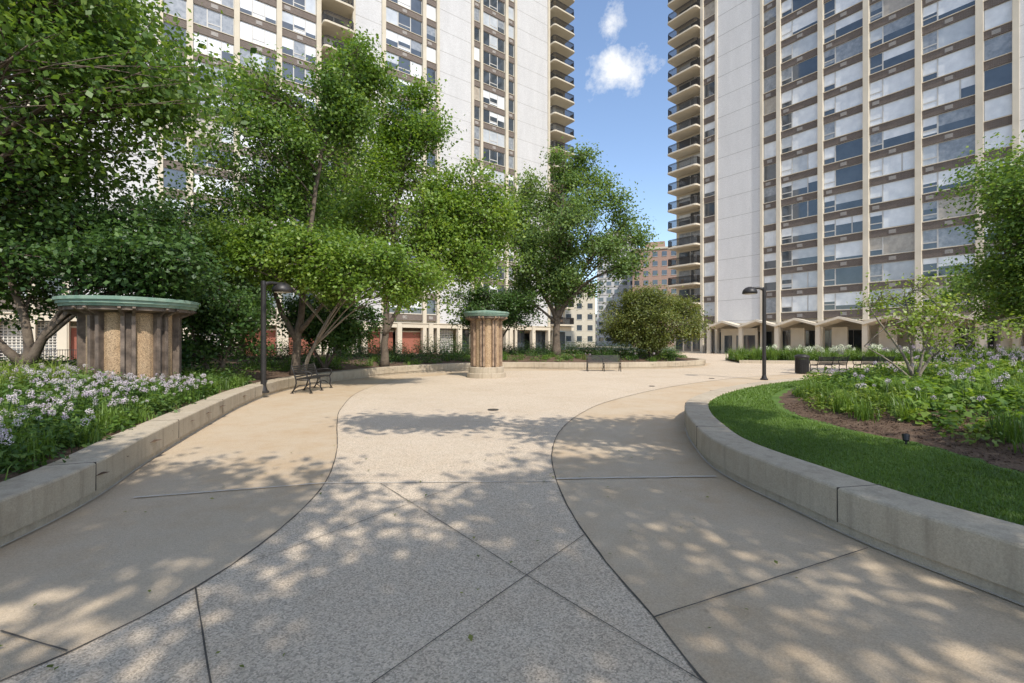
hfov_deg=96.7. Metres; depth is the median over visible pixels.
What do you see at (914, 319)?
serviceberry tree
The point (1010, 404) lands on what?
perennial plants
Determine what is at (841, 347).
hydrangea flowers
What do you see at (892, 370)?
shrub mass
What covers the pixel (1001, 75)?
windows
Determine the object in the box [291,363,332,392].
park bench
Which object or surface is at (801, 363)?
litter bin
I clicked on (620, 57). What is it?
sky
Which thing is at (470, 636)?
fallen leaves
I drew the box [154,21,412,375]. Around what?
maple tree
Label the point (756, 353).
ornamental grass
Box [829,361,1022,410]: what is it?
allium flowers
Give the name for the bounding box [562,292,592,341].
windows
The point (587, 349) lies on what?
boxwood hedge
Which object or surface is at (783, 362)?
raised bed
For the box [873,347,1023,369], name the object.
lavender flowers
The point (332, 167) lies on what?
elm tree
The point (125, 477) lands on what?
wall caulk
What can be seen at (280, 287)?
street lamp
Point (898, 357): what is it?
shrub mass
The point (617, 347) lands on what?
ground
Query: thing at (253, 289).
maple tree
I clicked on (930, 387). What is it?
hosta plants
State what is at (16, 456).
perennial plants
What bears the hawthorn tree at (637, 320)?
on the planting bed at (272, 374)
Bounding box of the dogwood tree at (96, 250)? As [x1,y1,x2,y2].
[0,117,238,367]
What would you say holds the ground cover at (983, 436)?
on the mulch bed at (789, 397)
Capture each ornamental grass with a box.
[0,357,104,386]
[0,360,245,480]
[186,350,678,373]
[725,343,1023,361]
[794,364,1023,453]
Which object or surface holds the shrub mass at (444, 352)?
on the planting bed at (272, 374)
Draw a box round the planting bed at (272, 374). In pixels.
[0,353,695,481]
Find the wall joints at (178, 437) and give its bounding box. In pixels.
[41,360,691,490]
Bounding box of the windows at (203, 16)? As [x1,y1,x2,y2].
[0,0,562,322]
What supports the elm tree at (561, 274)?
on the planting bed at (272, 374)
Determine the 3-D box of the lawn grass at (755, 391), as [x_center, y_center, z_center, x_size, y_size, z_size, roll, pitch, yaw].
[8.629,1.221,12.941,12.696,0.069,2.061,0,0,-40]
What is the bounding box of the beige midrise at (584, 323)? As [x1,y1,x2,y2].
[560,280,594,346]
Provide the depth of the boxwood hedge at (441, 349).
29.43 m
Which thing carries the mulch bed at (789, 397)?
on the lawn ground at (775, 399)
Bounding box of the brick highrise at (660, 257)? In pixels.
[631,241,675,346]
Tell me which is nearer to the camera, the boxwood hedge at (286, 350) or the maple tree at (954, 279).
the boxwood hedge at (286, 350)
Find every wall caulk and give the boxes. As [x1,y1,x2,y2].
[0,364,705,546]
[685,427,1023,605]
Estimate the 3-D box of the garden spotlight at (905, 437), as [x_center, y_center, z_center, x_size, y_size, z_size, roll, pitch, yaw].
[4.733,1.191,5.469,0.076,0.178,0.098,0,0,32]
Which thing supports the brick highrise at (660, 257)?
on the ground at (617, 347)
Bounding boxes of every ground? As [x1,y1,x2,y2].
[565,345,673,348]
[716,381,1023,524]
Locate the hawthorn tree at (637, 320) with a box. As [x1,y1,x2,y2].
[590,280,714,358]
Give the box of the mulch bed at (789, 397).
[778,389,1023,470]
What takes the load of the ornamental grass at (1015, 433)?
on the mulch bed at (789, 397)
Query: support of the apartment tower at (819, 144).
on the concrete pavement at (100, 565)
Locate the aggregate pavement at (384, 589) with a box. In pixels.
[0,353,903,682]
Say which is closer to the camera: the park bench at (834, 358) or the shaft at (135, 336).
the shaft at (135, 336)
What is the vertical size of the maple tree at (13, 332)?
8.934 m
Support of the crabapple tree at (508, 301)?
on the planting bed at (272, 374)
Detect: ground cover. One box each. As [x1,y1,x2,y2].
[183,350,687,374]
[796,366,1023,448]
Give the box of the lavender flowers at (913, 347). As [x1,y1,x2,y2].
[868,344,1023,361]
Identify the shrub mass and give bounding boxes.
[191,346,683,369]
[728,348,1022,361]
[798,357,1023,383]
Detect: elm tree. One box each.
[270,32,394,357]
[302,57,534,366]
[501,135,662,355]
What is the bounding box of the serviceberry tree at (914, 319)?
[841,265,1023,377]
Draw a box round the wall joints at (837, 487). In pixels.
[696,379,880,521]
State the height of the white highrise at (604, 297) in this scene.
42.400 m
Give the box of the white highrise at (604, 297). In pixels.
[597,234,636,345]
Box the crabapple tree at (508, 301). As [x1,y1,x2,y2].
[434,277,549,338]
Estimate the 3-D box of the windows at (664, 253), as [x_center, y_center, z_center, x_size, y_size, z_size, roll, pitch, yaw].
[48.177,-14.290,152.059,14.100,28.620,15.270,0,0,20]
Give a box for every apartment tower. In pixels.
[0,0,574,360]
[667,0,1023,355]
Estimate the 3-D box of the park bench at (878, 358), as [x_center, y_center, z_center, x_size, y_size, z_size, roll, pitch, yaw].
[18.402,1.162,23.175,1.760,0.867,0.670,0,0,-5]
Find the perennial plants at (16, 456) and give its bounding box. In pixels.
[0,359,244,480]
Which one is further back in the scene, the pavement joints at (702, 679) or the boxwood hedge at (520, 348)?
the boxwood hedge at (520, 348)
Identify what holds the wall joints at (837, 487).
attached to the seat wall at (981, 550)
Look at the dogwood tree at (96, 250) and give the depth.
10.63 m
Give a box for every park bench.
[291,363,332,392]
[586,355,620,370]
[809,356,848,372]
[853,356,894,368]
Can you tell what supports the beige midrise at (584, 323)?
on the ground at (617, 347)
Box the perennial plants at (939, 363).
[803,357,1022,382]
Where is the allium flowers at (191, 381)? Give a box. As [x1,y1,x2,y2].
[0,363,212,472]
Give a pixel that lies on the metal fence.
(75, 352)
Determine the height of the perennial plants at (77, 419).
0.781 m
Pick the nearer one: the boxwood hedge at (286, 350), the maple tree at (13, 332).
the maple tree at (13, 332)
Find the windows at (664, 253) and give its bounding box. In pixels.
[634,251,675,340]
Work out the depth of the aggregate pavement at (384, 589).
3.08 m
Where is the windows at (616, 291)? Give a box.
[597,241,631,342]
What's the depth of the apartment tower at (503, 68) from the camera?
59.79 m
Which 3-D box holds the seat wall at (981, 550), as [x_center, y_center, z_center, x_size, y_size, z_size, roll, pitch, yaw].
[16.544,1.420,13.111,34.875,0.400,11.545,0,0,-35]
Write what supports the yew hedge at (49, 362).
on the planting bed at (272, 374)
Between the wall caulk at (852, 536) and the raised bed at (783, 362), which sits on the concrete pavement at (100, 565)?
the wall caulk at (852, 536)
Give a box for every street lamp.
[260,281,292,392]
[742,287,767,379]
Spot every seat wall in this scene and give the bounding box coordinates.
[0,357,705,545]
[685,376,1023,605]
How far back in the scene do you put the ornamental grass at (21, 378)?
8.82 m
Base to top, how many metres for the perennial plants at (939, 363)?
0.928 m
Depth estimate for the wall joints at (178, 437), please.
4.60 m
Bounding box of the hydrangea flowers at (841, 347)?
[760,343,908,356]
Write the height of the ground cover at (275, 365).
0.656 m
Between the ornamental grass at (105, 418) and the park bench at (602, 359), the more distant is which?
the park bench at (602, 359)
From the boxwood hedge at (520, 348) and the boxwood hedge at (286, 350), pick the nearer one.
the boxwood hedge at (286, 350)
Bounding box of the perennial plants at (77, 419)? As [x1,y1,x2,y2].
[0,362,250,473]
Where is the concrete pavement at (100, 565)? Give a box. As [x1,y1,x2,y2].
[0,349,1023,682]
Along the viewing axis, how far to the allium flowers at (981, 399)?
7.55 m
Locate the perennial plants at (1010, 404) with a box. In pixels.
[793,367,1023,432]
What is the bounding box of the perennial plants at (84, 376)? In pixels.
[0,357,255,434]
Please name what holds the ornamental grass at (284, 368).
on the planting bed at (272, 374)
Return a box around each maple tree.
[0,0,283,230]
[0,175,97,333]
[44,166,271,336]
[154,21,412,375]
[196,219,471,374]
[220,220,299,355]
[920,129,1023,345]
[922,253,1023,358]
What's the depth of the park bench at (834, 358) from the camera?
22.77 m
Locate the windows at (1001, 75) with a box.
[679,0,1011,318]
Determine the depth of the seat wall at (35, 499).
5.52 m
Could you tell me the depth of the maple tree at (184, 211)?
18.04 m
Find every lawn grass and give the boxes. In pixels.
[709,379,804,407]
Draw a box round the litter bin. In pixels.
[794,354,809,372]
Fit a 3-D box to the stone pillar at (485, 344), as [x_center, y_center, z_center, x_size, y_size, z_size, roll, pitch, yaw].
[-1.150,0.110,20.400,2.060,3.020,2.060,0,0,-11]
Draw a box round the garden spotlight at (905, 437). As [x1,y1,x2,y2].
[901,433,909,444]
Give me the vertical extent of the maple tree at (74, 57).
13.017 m
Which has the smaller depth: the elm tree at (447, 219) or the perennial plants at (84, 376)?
the perennial plants at (84, 376)
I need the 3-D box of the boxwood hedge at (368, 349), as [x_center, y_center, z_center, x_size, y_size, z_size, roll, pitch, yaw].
[-8.646,0.333,27.618,5.149,1.379,1.854,0,0,0]
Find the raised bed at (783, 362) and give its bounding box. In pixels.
[725,358,968,364]
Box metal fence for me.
[14,347,378,359]
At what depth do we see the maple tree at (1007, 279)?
18.23 m
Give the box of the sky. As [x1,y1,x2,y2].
[565,0,675,313]
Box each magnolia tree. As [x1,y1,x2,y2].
[162,261,290,372]
[266,293,395,367]
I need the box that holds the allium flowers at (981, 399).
[855,374,1009,430]
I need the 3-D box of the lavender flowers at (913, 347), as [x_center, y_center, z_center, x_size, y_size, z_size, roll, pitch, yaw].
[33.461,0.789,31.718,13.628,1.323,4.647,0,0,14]
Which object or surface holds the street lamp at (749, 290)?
on the concrete pavement at (100, 565)
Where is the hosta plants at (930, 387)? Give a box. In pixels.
[790,365,1023,433]
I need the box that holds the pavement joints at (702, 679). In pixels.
[0,373,867,682]
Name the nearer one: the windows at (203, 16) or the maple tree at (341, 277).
the maple tree at (341, 277)
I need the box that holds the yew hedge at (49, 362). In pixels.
[0,352,76,369]
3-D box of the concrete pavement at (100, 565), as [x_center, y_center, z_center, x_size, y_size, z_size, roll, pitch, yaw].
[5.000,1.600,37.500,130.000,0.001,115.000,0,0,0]
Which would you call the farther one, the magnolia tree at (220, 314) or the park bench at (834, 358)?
the park bench at (834, 358)
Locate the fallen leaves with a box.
[0,377,797,669]
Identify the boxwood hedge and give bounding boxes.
[184,329,325,360]
[324,336,412,357]
[411,331,469,356]
[502,338,565,354]
[561,337,681,356]
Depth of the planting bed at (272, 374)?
20.74 m
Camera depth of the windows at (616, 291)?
165.48 m
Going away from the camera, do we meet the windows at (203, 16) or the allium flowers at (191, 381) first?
the allium flowers at (191, 381)

